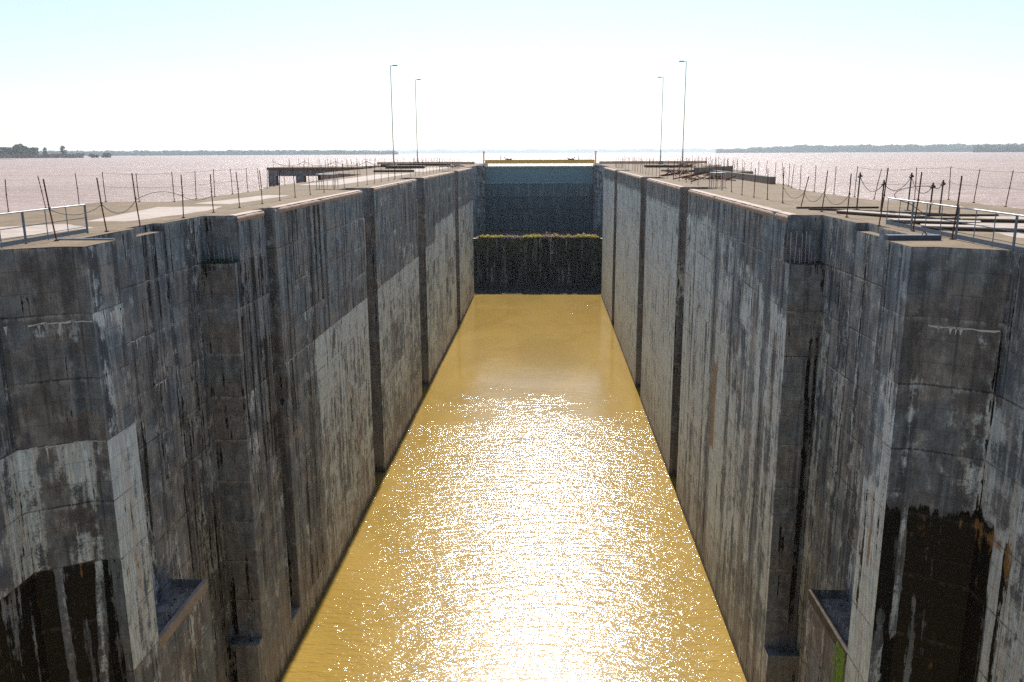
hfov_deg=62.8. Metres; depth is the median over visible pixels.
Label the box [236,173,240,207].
fence post
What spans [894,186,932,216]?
cable
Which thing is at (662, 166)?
hatch cover
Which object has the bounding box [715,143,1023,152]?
forest
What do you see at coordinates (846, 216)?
fence post
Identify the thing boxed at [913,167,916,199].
fence post
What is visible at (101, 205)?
fence post
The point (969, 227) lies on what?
broken slab
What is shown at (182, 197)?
fence post
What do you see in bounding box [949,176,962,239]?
fence post
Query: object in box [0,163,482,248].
deck
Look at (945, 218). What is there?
steel bar
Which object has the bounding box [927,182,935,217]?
stub post
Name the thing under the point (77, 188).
fence post
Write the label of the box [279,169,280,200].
fence post
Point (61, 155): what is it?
thicket
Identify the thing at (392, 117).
lamp post
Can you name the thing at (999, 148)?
forest
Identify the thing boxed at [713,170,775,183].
parapet
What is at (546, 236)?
drift litter
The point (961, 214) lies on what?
steel bar
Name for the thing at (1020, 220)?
broken slab
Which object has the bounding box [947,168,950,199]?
fence post
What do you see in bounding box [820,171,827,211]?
fence post
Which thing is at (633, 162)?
kerb
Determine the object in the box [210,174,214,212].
fence post
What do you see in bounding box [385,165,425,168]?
hatch cover
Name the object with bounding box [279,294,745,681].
chamber water
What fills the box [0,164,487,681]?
lock wall
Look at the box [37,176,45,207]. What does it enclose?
fence post
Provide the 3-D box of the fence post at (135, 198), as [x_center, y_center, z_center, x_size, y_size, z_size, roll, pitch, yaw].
[-14.423,-5.410,32.210,0.195,2.032,0.110,0,13,2]
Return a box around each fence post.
[5,179,8,212]
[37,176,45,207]
[43,179,58,240]
[75,173,79,204]
[96,178,108,231]
[131,173,141,226]
[181,175,184,217]
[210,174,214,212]
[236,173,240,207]
[259,170,263,203]
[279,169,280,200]
[781,169,783,202]
[801,176,808,206]
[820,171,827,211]
[845,173,851,217]
[877,168,888,225]
[911,172,922,230]
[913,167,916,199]
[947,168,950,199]
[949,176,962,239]
[972,169,979,202]
[1004,170,1013,206]
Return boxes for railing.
[0,204,88,247]
[886,197,1023,252]
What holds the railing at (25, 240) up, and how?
on the deck at (301, 192)
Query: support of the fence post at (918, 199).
on the deck at (775, 192)
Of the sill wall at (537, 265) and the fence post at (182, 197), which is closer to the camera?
the fence post at (182, 197)
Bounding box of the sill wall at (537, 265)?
[473,196,601,293]
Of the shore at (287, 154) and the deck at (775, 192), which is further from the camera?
the shore at (287, 154)
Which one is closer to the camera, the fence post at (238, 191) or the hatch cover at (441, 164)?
the fence post at (238, 191)
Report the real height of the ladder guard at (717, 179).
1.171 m
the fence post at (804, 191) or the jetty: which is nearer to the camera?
the fence post at (804, 191)
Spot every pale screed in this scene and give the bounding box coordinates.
[0,224,94,237]
[90,206,221,220]
[194,195,288,203]
[302,173,411,184]
[414,167,450,171]
[978,216,1023,222]
[996,232,1023,237]
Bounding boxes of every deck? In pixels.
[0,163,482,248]
[597,163,1023,249]
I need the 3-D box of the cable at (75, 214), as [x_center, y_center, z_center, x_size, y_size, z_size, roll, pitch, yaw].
[-14.752,-4.427,28.484,0.022,0.285,3.247,0,13,2]
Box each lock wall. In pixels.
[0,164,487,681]
[593,163,1023,681]
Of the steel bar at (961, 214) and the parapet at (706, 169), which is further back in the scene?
the parapet at (706, 169)
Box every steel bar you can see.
[796,206,878,208]
[809,208,945,213]
[916,214,998,215]
[924,218,960,219]
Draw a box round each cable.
[51,205,100,214]
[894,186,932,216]
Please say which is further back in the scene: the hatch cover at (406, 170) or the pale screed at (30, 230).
the hatch cover at (406, 170)
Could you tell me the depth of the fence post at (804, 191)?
41.58 m
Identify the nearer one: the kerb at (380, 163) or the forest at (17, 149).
the kerb at (380, 163)
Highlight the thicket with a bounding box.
[0,153,83,157]
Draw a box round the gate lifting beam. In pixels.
[483,151,596,164]
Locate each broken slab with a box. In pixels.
[836,210,925,218]
[887,218,980,224]
[920,224,1023,231]
[960,217,1023,222]
[967,223,1023,226]
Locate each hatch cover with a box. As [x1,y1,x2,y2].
[373,169,413,171]
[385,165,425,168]
[397,163,450,165]
[644,165,686,167]
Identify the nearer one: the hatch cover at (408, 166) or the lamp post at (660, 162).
the hatch cover at (408, 166)
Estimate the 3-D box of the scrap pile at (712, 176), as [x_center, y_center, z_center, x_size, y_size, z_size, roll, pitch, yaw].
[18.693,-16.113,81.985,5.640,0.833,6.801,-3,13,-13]
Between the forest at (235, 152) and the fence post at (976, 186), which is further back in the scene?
the forest at (235, 152)
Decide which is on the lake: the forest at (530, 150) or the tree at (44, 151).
the tree at (44, 151)
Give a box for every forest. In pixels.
[0,144,38,157]
[39,150,397,155]
[361,148,726,153]
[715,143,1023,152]
[972,143,1023,151]
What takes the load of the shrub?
in the lake
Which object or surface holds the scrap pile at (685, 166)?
on the deck at (775, 192)
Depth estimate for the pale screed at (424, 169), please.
143.37 m
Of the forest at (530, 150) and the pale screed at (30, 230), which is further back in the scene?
the forest at (530, 150)
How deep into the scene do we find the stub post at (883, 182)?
36.72 m
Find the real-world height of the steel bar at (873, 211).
0.084 m
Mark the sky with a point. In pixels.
(81, 75)
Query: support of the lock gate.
on the sill wall at (537, 265)
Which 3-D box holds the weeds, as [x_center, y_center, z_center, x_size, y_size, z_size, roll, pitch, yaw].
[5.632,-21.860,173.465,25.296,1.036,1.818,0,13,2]
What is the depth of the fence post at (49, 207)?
26.87 m
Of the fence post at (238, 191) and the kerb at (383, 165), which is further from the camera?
the kerb at (383, 165)
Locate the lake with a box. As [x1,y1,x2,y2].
[0,152,1023,212]
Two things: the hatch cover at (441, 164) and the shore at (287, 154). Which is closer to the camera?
the hatch cover at (441, 164)
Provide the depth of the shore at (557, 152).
14594.44 m
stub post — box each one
[853,172,862,209]
[880,180,886,211]
[904,173,913,210]
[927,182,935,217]
[939,180,945,212]
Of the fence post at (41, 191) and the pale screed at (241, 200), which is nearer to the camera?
the fence post at (41, 191)
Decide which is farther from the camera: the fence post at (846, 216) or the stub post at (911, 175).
the stub post at (911, 175)
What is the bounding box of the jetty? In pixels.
[267,166,380,186]
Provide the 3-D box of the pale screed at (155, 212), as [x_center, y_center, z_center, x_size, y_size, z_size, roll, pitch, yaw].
[-16.509,-6.061,39.719,3.539,0.001,10.075,-1,13,-6]
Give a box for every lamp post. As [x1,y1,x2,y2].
[390,65,397,165]
[415,79,420,162]
[657,77,663,163]
[679,61,686,164]
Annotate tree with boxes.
[42,147,47,156]
[60,146,66,154]
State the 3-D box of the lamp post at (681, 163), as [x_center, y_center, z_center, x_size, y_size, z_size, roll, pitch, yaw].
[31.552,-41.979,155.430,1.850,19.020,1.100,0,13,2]
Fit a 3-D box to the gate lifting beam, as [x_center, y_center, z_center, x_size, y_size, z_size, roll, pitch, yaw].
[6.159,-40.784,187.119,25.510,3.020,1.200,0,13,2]
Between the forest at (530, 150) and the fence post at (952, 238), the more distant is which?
the forest at (530, 150)
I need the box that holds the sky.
[0,0,1023,151]
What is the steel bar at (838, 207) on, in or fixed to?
on the deck at (775, 192)
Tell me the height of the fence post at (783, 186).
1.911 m
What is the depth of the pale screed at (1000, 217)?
34.99 m
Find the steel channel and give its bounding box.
[885,231,941,239]
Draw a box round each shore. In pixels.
[120,154,384,155]
[398,152,680,153]
[741,150,971,152]
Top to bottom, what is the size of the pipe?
0.369 m
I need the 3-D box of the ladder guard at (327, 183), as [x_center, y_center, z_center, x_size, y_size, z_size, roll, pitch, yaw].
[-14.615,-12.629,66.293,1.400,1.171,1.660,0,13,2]
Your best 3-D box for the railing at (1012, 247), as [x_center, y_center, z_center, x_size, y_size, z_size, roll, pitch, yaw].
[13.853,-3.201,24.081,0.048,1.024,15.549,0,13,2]
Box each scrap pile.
[440,164,464,167]
[660,169,694,176]
[664,167,693,171]
[667,164,695,167]
[674,172,735,181]
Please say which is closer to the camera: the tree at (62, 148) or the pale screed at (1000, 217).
the pale screed at (1000, 217)
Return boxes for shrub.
[103,152,112,157]
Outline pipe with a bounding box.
[57,238,114,239]
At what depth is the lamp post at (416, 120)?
194.58 m
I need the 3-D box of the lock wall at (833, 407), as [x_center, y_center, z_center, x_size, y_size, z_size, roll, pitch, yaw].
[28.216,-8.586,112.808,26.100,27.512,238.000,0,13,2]
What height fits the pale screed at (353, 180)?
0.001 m
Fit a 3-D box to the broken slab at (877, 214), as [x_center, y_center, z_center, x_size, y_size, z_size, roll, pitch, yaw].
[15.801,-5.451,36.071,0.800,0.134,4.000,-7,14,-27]
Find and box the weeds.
[480,233,599,237]
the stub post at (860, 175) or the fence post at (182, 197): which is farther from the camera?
the stub post at (860, 175)
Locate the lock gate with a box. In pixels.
[485,166,593,229]
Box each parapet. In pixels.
[694,166,732,173]
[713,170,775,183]
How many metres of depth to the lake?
305.38 m
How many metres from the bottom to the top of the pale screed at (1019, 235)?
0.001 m
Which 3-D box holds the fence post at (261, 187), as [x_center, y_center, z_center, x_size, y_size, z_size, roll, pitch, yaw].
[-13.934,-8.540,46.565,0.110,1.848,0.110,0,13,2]
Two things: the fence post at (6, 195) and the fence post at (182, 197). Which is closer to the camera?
the fence post at (182, 197)
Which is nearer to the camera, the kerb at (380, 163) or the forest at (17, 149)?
the kerb at (380, 163)
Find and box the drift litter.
[476,232,598,237]
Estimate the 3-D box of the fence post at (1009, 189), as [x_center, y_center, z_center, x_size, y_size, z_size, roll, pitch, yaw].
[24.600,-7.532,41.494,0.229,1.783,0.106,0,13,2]
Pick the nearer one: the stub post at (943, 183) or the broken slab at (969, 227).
the broken slab at (969, 227)
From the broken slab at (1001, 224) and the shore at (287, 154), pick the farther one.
the shore at (287, 154)
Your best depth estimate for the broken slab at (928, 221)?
31.91 m
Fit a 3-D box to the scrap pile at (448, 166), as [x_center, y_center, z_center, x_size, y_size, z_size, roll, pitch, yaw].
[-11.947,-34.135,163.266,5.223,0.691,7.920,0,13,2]
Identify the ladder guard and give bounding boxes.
[316,173,337,188]
[709,172,725,187]
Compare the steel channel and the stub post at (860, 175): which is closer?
the steel channel
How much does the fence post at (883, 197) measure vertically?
2.133 m
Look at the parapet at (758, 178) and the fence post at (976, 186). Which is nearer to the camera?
the fence post at (976, 186)
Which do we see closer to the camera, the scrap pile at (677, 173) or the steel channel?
the steel channel
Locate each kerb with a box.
[377,162,474,164]
[381,164,412,166]
[599,161,705,163]
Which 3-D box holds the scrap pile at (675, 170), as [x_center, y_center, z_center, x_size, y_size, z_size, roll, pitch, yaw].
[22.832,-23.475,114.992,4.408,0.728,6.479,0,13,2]

